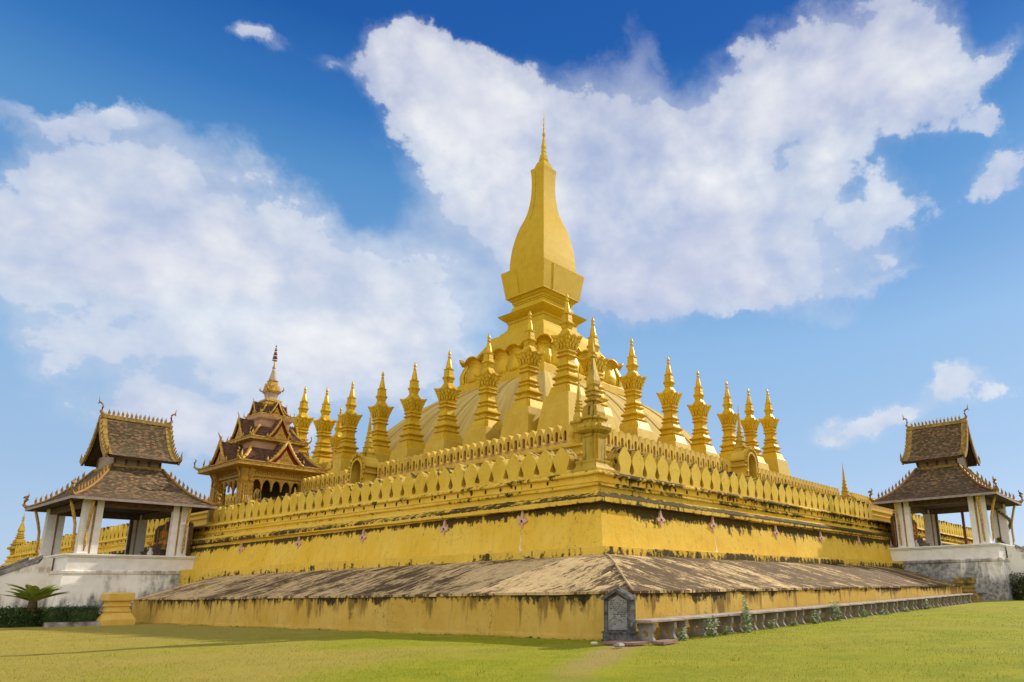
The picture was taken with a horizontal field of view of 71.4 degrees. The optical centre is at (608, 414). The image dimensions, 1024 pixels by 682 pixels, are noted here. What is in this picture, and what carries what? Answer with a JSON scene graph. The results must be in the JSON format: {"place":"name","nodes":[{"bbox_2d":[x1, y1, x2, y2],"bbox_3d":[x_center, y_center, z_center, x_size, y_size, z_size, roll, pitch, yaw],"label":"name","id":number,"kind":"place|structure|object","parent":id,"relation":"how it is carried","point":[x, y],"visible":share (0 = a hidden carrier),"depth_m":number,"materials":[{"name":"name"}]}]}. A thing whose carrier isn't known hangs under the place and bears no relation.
{"place":"outdoors","nodes":[
{"label":"outdoors","id":0,"kind":"place"},
{"bbox_2d":[0,600,1023,681],"bbox_3d":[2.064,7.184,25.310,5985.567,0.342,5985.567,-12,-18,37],"label":"lawn","id":1,"kind":"structure","parent":0,"point":[583,666],"depth_m":11.60,"materials":[{"name":"green plant"}]},
{"bbox_2d":[0,605,45,627],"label":"clipped hedge","id":2,"kind":"object","parent":1,"relation":"on","point":[10,617],"visible":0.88,"depth_m":27.44,"materials":[{"name":"green plant"}]},
{"bbox_2d":[5,584,67,612],"bbox_3d":[-23.065,7.646,28.251,2.286,1.664,2.263,-12,-18,37],"label":"cycad","id":3,"kind":"object","parent":1,"relation":"on","point":[32,595],"visible":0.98,"depth_m":28.07,"materials":[{"name":"green plant"}]},
{"bbox_2d":[38,604,75,624],"bbox_3d":[-21.817,7.999,27.927,1.145,0.864,1.122,-12,-18,37],"label":"clipped shrub","id":4,"kind":"object","parent":1,"relation":"on","point":[53,614],"visible":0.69,"depth_m":27.64,"materials":[{"name":"green plant"}]},
{"bbox_2d":[43,621,100,626],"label":"planter kerb","id":5,"kind":"structure","parent":1,"relation":"on","point":[67,624],"depth_m":27.21,"materials":[{"name":"grey concrete"}]},
{"bbox_2d":[63,604,102,624],"bbox_3d":[-20.683,7.910,27.749,1.095,0.859,1.134,-12,-18,37],"label":"clipped shrub","id":6,"kind":"object","parent":1,"relation":"on","point":[80,614],"visible":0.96,"depth_m":27.54,"materials":[{"name":"green plant"}]},
{"bbox_2d":[0,396,221,613],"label":"pavilion","id":7,"kind":"structure","parent":1,"relation":"on","point":[133,482],"depth_m":36.37,"materials":[{"name":"paint"}]},
{"bbox_2d":[146,542,156,554],"bbox_3d":[-24.238,7.169,37.269,0.427,0.754,0.462,-12,-18,37],"label":"porcelain vase","id":8,"kind":"object","parent":7,"relation":"on","point":[150,552],"visible":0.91,"depth_m":37.19,"materials":[{"name":"white ceramic"}]},
{"bbox_2d":[140,521,193,555],"bbox_3d":[-24.831,6.879,39.212,5.000,2.300,1.120,-12,-18,37],"label":"altar","id":9,"kind":"object","parent":7,"relation":"on","point":[157,550],"visible":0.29,"depth_m":38.32,"materials":[{"name":"red paint"}]},
{"bbox_2d":[158,521,168,544],"bbox_3d":[-24.523,6.535,38.958,0.714,1.334,0.506,-12,-18,37],"label":"seated statue","id":10,"kind":"object","parent":9,"relation":"on","point":[164,532],"visible":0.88,"depth_m":38.78,"materials":[{"name":"metal"}]},
{"bbox_2d":[161,533,167,549],"bbox_3d":[-24.043,6.884,38.240,0.510,0.952,0.362,-12,-18,37],"label":"seated statue","id":11,"kind":"object","parent":9,"relation":"on","point":[164,544],"visible":0.88,"depth_m":38.10,"materials":[{"name":"metal"}]},
{"bbox_2d":[96,593,135,625],"bbox_3d":[-19.644,7.867,28.080,1.100,1.440,1.100,-12,-18,37],"label":"pedestal","id":12,"kind":"object","parent":1,"relation":"on","point":[116,610],"visible":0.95,"depth_m":27.82,"materials":[{"name":"yellow paint"}]},
{"bbox_2d":[0,447,605,595],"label":"boundary wall","id":13,"kind":"structure","parent":1,"relation":"on","point":[544,504],"depth_m":26.95,"materials":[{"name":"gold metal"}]},
{"bbox_2d":[2,513,25,564],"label":"corner post","id":14,"kind":"object","parent":13,"relation":"attached to","point":[20,537],"visible":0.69,"depth_m":64.64,"materials":[{"name":"gold metal"}]},
{"bbox_2d":[569,337,618,472],"bbox_3d":[-0.500,0.147,23.530,1.760,5.850,1.760,-12,-18,37],"label":"corner post","id":15,"kind":"object","parent":13,"relation":"on","point":[593,429],"visible":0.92,"depth_m":23.13,"materials":[{"name":"gold metal"}]},
{"bbox_2d":[131,553,961,640],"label":"plinth","id":16,"kind":"structure","parent":1,"relation":"on","point":[555,598],"depth_m":19.71,"materials":[{"name":"paint"}]},
{"bbox_2d":[613,643,624,647],"bbox_3d":[0.183,4.109,12.532,0.150,0.075,0.150,-12,-18,37],"label":"loose stone","id":17,"kind":"object","parent":1,"relation":"on","point":[618,645],"visible":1,"depth_m":12.49,"materials":[{"name":"grey stone"}]},
{"bbox_2d":[601,587,638,640],"bbox_3d":[0.213,3.952,13.911,0.760,1.050,0.280,-12,-18,37],"label":"stone tablet","id":18,"kind":"object","parent":1,"relation":"on","point":[619,613],"visible":1,"depth_m":13.82,"materials":[{"name":"grey stone"}]},
{"bbox_2d":[600,640,648,645],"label":"paving slab","id":19,"kind":"structure","parent":1,"relation":"on","point":[632,643],"depth_m":13.12,"materials":[{"name":"stone"}]},
{"bbox_2d":[636,618,683,642],"bbox_3d":[0.977,4.342,14.120,0.530,0.458,1.150,-12,-18,37],"label":"stone bench","id":20,"kind":"object","parent":1,"relation":"on","point":[648,625],"visible":0.89,"depth_m":13.91,"materials":[{"name":"grey stone"}]},
{"bbox_2d":[651,639,677,644],"bbox_3d":[1.083,4.300,13.300,0.380,0.050,0.700,-12,-18,37],"label":"broken slab","id":21,"kind":"object","parent":1,"relation":"on","point":[665,641],"depth_m":13.16,"materials":[{"name":"stone"}]},
{"bbox_2d":[676,627,686,640],"bbox_3d":[1.484,4.430,14.133,0.306,0.304,0.257,2,-14,-13],"label":"weed plant","id":22,"kind":"object","parent":1,"relation":"on","point":[682,636],"visible":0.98,"depth_m":14.12,"materials":[{"name":"green plant"}]},
{"bbox_2d":[663,615,711,638],"bbox_3d":[1.696,4.551,15.026,0.530,0.458,1.150,-12,-18,37],"label":"stone bench","id":23,"kind":"object","parent":1,"relation":"on","point":[694,621],"visible":0.77,"depth_m":15.18,"materials":[{"name":"grey stone"}]},
{"bbox_2d":[704,617,720,636],"bbox_3d":[2.195,4.567,15.077,0.388,0.453,0.388,-12,-18,37],"label":"weed plant","id":24,"kind":"object","parent":1,"relation":"on","point":[712,626],"visible":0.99,"depth_m":15.05,"materials":[{"name":"green plant"}]},
{"bbox_2d":[699,613,739,634],"bbox_3d":[2.451,4.755,15.913,0.530,0.458,1.150,-12,-18,37],"label":"stone bench","id":25,"kind":"object","parent":1,"relation":"on","point":[722,618],"visible":0.59,"depth_m":16.08,"materials":[{"name":"grey stone"}]},
{"bbox_2d":[722,626,731,634],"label":"weed plant","id":26,"kind":"object","parent":1,"relation":"on","point":[727,632],"visible":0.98,"depth_m":15.47,"materials":[{"name":"green plant"}]},
{"bbox_2d":[724,611,761,631],"bbox_3d":[3.178,4.963,16.814,0.530,0.458,1.150,-12,-18,37],"label":"stone bench","id":27,"kind":"object","parent":1,"relation":"on","point":[737,621],"visible":0.54,"depth_m":16.69,"materials":[{"name":"grey stone"}]},
{"bbox_2d":[741,596,752,632],"bbox_3d":[3.181,4.643,16.261,0.403,0.844,0.470,-12,-18,37],"label":"weed plant","id":28,"kind":"object","parent":1,"relation":"on","point":[746,627],"visible":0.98,"depth_m":16.18,"materials":[{"name":"green plant"}]},
{"bbox_2d":[750,610,782,628],"bbox_3d":[3.907,5.172,17.717,0.530,0.458,1.150,-12,-18,37],"label":"stone bench","id":29,"kind":"object","parent":1,"relation":"on","point":[766,615],"visible":0.6,"depth_m":17.67,"materials":[{"name":"grey stone"}]},
{"bbox_2d":[766,619,776,628],"bbox_3d":[3.970,5.174,17.270,0.280,0.267,0.306,-12,-18,37],"label":"weed plant","id":30,"kind":"object","parent":1,"relation":"on","point":[770,622],"visible":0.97,"depth_m":17.25,"materials":[{"name":"green plant"}]},
{"bbox_2d":[764,608,801,626],"bbox_3d":[4.632,5.380,18.619,0.530,0.458,1.150,-12,-18,37],"label":"stone bench","id":31,"kind":"object","parent":1,"relation":"on","point":[784,615],"visible":0.72,"depth_m":18.69,"materials":[{"name":"grey stone"}]},
{"bbox_2d":[597,446,972,593],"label":"boundary wall","id":32,"kind":"structure","parent":1,"relation":"on","point":[657,506],"depth_m":27.34,"materials":[{"name":"gold metal"}]},
{"bbox_2d":[788,621,798,625],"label":"weed plant","id":33,"kind":"object","parent":1,"relation":"on","point":[790,624],"visible":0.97,"depth_m":18.21,"materials":[{"name":"green plant"}]},
{"bbox_2d":[788,607,819,623],"bbox_3d":[5.379,5.585,19.509,0.530,0.458,1.150,-12,-18,37],"label":"stone bench","id":34,"kind":"object","parent":1,"relation":"on","point":[803,613],"visible":0.61,"depth_m":19.38,"materials":[{"name":"grey stone"}]},
{"bbox_2d":[810,610,822,623],"bbox_3d":[5.612,5.554,19.195,0.390,0.389,0.360,-12,-18,37],"label":"weed plant","id":35,"kind":"object","parent":1,"relation":"on","point":[814,616],"visible":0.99,"depth_m":19.18,"materials":[{"name":"green plant"}]},
{"bbox_2d":[802,605,833,621],"bbox_3d":[6.101,5.794,20.416,0.530,0.458,1.150,-12,-18,37],"label":"stone bench","id":36,"kind":"object","parent":1,"relation":"on","point":[826,609],"visible":0.58,"depth_m":20.57,"materials":[{"name":"grey stone"}]},
{"bbox_2d":[829,601,841,620],"bbox_3d":[6.621,5.730,20.469,0.373,0.594,0.440,-12,-18,37],"label":"weed plant","id":37,"kind":"object","parent":1,"relation":"on","point":[836,617],"visible":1,"depth_m":20.45,"materials":[{"name":"green plant"}]},
{"bbox_2d":[825,604,849,619],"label":"stone bench","id":38,"kind":"object","parent":1,"relation":"on","point":[843,611],"visible":0.38,"depth_m":21.45,"materials":[{"name":"grey stone"}]},
{"bbox_2d":[840,603,862,617],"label":"stone bench","id":39,"kind":"object","parent":1,"relation":"on","point":[855,607],"visible":0.64,"depth_m":22.31,"materials":[{"name":"grey stone"}]},
{"bbox_2d":[851,602,874,616],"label":"stone bench","id":40,"kind":"object","parent":1,"relation":"on","point":[867,606],"visible":0.58,"depth_m":23.13,"materials":[{"name":"grey stone"}]},
{"bbox_2d":[862,609,867,616],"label":"weed plant","id":41,"kind":"object","parent":1,"relation":"on","point":[865,612],"visible":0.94,"depth_m":22.19,"materials":[{"name":"green plant"}]},
{"bbox_2d":[863,601,886,614],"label":"stone bench","id":42,"kind":"object","parent":1,"relation":"on","point":[880,604],"visible":0.61,"depth_m":23.94,"materials":[{"name":"grey stone"}]},
{"bbox_2d":[876,600,897,613],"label":"stone bench","id":43,"kind":"object","parent":1,"relation":"on","point":[891,603],"visible":0.59,"depth_m":25.00,"materials":[{"name":"grey stone"}]},
{"bbox_2d":[888,599,906,611],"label":"stone bench","id":44,"kind":"object","parent":1,"relation":"on","point":[900,602],"visible":0.64,"depth_m":25.91,"materials":[{"name":"grey stone"}]},
{"bbox_2d":[898,598,916,609],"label":"stone bench","id":45,"kind":"object","parent":1,"relation":"on","point":[910,601],"visible":0.57,"depth_m":26.84,"materials":[{"name":"grey stone"}]},
{"bbox_2d":[908,598,924,609],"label":"stone bench","id":46,"kind":"object","parent":1,"relation":"on","point":[919,602],"visible":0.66,"depth_m":27.65,"materials":[{"name":"grey stone"}]},
{"bbox_2d":[912,597,933,607],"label":"stone bench","id":47,"kind":"object","parent":1,"relation":"on","point":[928,601],"visible":0.48,"depth_m":28.21,"materials":[{"name":"grey stone"}]},
{"bbox_2d":[923,599,929,608],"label":"weed plant","id":48,"kind":"object","parent":1,"relation":"on","point":[927,605],"visible":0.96,"depth_m":27.47,"materials":[{"name":"green plant"}]},
{"bbox_2d":[925,596,940,607],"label":"stone bench","id":49,"kind":"object","parent":1,"relation":"on","point":[935,599],"visible":0.51,"depth_m":29.48,"materials":[{"name":"grey stone"}]},
{"bbox_2d":[933,596,947,606],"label":"stone bench","id":50,"kind":"object","parent":1,"relation":"on","point":[942,598],"visible":0.48,"depth_m":30.44,"materials":[{"name":"grey stone"}]},
{"bbox_2d":[936,595,953,605],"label":"stone bench","id":51,"kind":"object","parent":1,"relation":"on","point":[949,598],"visible":0.63,"depth_m":30.90,"materials":[{"name":"grey stone"}]},
{"bbox_2d":[868,403,1023,600],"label":"pavilion","id":52,"kind":"structure","parent":1,"relation":"on","point":[942,478],"depth_m":40.41,"materials":[{"name":"white paint"}]},
{"bbox_2d":[890,516,930,547],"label":"altar","id":53,"kind":"object","parent":52,"relation":"on","point":[920,542],"visible":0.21,"depth_m":41.85,"materials":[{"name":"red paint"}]},
{"bbox_2d":[911,516,917,534],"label":"seated statue","id":54,"kind":"object","parent":53,"relation":"on","point":[914,528],"visible":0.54,"depth_m":42.80,"materials":[{"name":"fabric"}]},
{"bbox_2d":[914,535,918,546],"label":"porcelain vase","id":55,"kind":"object","parent":52,"relation":"on","point":[915,540],"visible":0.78,"depth_m":41.54,"materials":[{"name":"white ceramic"}]},
{"bbox_2d":[995,508,1011,543],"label":"serpent ornament","id":56,"kind":"object","parent":52,"relation":"attached to","point":[999,540],"visible":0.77,"depth_m":42.59,"materials":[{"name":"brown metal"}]},
{"bbox_2d":[947,594,960,604],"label":"stone bench","id":57,"kind":"object","parent":1,"relation":"on","point":[955,597],"visible":0.64,"depth_m":32.20,"materials":[{"name":"grey stone"}]},
{"bbox_2d":[949,594,966,603],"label":"stone bench","id":58,"kind":"object","parent":1,"relation":"on","point":[962,601],"visible":0.6,"depth_m":32.74,"materials":[{"name":"grey stone"}]},
{"bbox_2d":[961,593,972,603],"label":"stone bench","id":59,"kind":"object","parent":1,"relation":"on","point":[968,595],"visible":0.56,"depth_m":34.01,"materials":[{"name":"grey stone"}]},
{"bbox_2d":[953,577,981,601],"bbox_3d":[18.442,9.162,36.329,1.100,1.440,1.100,-12,-18,37],"label":"pedestal","id":60,"kind":"object","parent":1,"relation":"on","point":[967,584],"visible":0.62,"depth_m":36.03,"materials":[{"name":"paint"}]},
{"bbox_2d":[1009,570,1023,599],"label":"flowering shrub","id":61,"kind":"object","parent":1,"relation":"on","point":[1018,590],"visible":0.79,"depth_m":37.14,"materials":[{"name":"green plant"}]},
{"bbox_2d":[0,0,1023,564],"label":"sky","id":62,"kind":"structure","parent":0,"point":[818,205],"materials":[{"name":"blue"}]},
{"bbox_2d":[189,118,891,545],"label":"great stupa","id":63,"kind":"object","parent":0,"point":[541,278],"visible":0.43,"depth_m":65.18,"materials":[{"name":"gold metal"}]},
{"bbox_2d":[193,344,332,524],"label":"tiered gateway","id":64,"kind":"object","parent":63,"relation":"on","point":[261,447],"visible":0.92,"depth_m":42.74,"materials":[{"name":"brown paint"}]},
{"bbox_2d":[293,386,313,491],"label":"stupa","id":65,"kind":"object","parent":63,"relation":"on","point":[303,419],"visible":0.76,"depth_m":63.25,"materials":[{"name":"gold metal"}]},
{"bbox_2d":[311,387,336,468],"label":"stupa","id":66,"kind":"object","parent":63,"relation":"on","point":[324,423],"visible":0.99,"depth_m":60.55,"materials":[{"name":"gold metal"}]},
{"bbox_2d":[330,407,341,456],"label":"stupa","id":67,"kind":"object","parent":63,"relation":"on","point":[335,439],"visible":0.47,"depth_m":65.69,"materials":[{"name":"gold metal"}]},
{"bbox_2d":[327,382,362,473],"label":"stupa","id":68,"kind":"object","parent":63,"relation":"on","point":[349,419],"visible":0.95,"depth_m":57.87,"materials":[{"name":"gold metal"}]},
{"bbox_2d":[368,372,393,462],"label":"stupa","id":69,"kind":"object","parent":63,"relation":"on","point":[380,410],"visible":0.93,"depth_m":55.36,"materials":[{"name":"gold metal"}]},
{"bbox_2d":[191,423,576,513],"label":"parapet","id":70,"kind":"structure","parent":63,"relation":"on","point":[539,439],"depth_m":34.01,"materials":[{"name":"paint"}]},
{"bbox_2d":[347,412,378,483],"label":"niche gate","id":71,"kind":"structure","parent":70,"relation":"on","point":[363,464],"depth_m":38.36,"materials":[{"name":"gold metal"}]},
{"bbox_2d":[389,362,426,460],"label":"stupa","id":72,"kind":"object","parent":63,"relation":"on","point":[411,444],"visible":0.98,"depth_m":52.69,"materials":[{"name":"gold metal"}]},
{"bbox_2d":[423,350,462,453],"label":"stupa","id":73,"kind":"object","parent":63,"relation":"on","point":[446,432],"visible":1,"depth_m":50.26,"materials":[{"name":"gold metal"}]},
{"bbox_2d":[462,334,502,445],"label":"stupa","id":74,"kind":"object","parent":63,"relation":"on","point":[486,425],"visible":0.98,"depth_m":47.72,"materials":[{"name":"gold metal"}]},
{"bbox_2d":[500,311,544,437],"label":"stupa","id":75,"kind":"object","parent":63,"relation":"on","point":[522,414],"visible":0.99,"depth_m":45.13,"materials":[{"name":"gold metal"}]},
{"bbox_2d":[536,293,586,430],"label":"stupa","id":76,"kind":"object","parent":63,"relation":"on","point":[558,404],"visible":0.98,"depth_m":43.27,"materials":[{"name":"gold metal"}]},
{"bbox_2d":[570,372,582,442],"bbox_3d":[-1.291,-0.238,30.537,0.800,3.350,0.800,-12,-18,37],"label":"needle post","id":77,"kind":"object","parent":63,"relation":"on","point":[576,422],"visible":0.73,"depth_m":30.32,"materials":[{"name":"gold metal"}]},
{"bbox_2d":[578,316,619,431],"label":"stupa","id":78,"kind":"object","parent":63,"relation":"on","point":[601,363],"visible":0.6,"depth_m":46.12,"materials":[{"name":"gold metal"}]},
{"bbox_2d":[618,337,656,441],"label":"stupa","id":79,"kind":"object","parent":63,"relation":"on","point":[632,381],"visible":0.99,"depth_m":48.95,"materials":[{"name":"gold metal"}]},
{"bbox_2d":[656,357,690,449],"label":"stupa","id":80,"kind":"object","parent":63,"relation":"on","point":[669,396],"visible":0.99,"depth_m":52.53,"materials":[{"name":"gold metal"}]},
{"bbox_2d":[687,370,719,457],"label":"stupa","id":81,"kind":"object","parent":63,"relation":"on","point":[699,409],"visible":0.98,"depth_m":55.77,"materials":[{"name":"gold metal"}]},
{"bbox_2d":[716,381,739,471],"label":"stupa","id":82,"kind":"object","parent":63,"relation":"on","point":[728,417],"visible":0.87,"depth_m":59.51,"materials":[{"name":"gold metal"}]},
{"bbox_2d":[729,408,759,477],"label":"niche gate","id":83,"kind":"structure","parent":63,"relation":"attached to","point":[744,458],"depth_m":39.78,"materials":[{"name":"gold metal"}]},
{"bbox_2d":[740,389,769,470],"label":"stupa","id":84,"kind":"object","parent":63,"relation":"on","point":[750,423],"visible":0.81,"depth_m":62.68,"materials":[{"name":"gold metal"}]},
{"bbox_2d":[606,429,914,514],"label":"parapet","id":85,"kind":"structure","parent":63,"relation":"on","point":[628,441],"depth_m":36.55,"materials":[{"name":"paint"}]},
{"bbox_2d":[759,389,790,475],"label":"stupa","id":86,"kind":"object","parent":63,"relation":"on","point":[774,460],"visible":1,"depth_m":65.58,"materials":[{"name":"gold metal"}]},
{"bbox_2d":[840,463,857,500],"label":"spire","id":87,"kind":"structure","parent":63,"relation":"attached to","point":[844,492],"depth_m":52.33,"materials":[{"name":"gold metal"}]}
]}

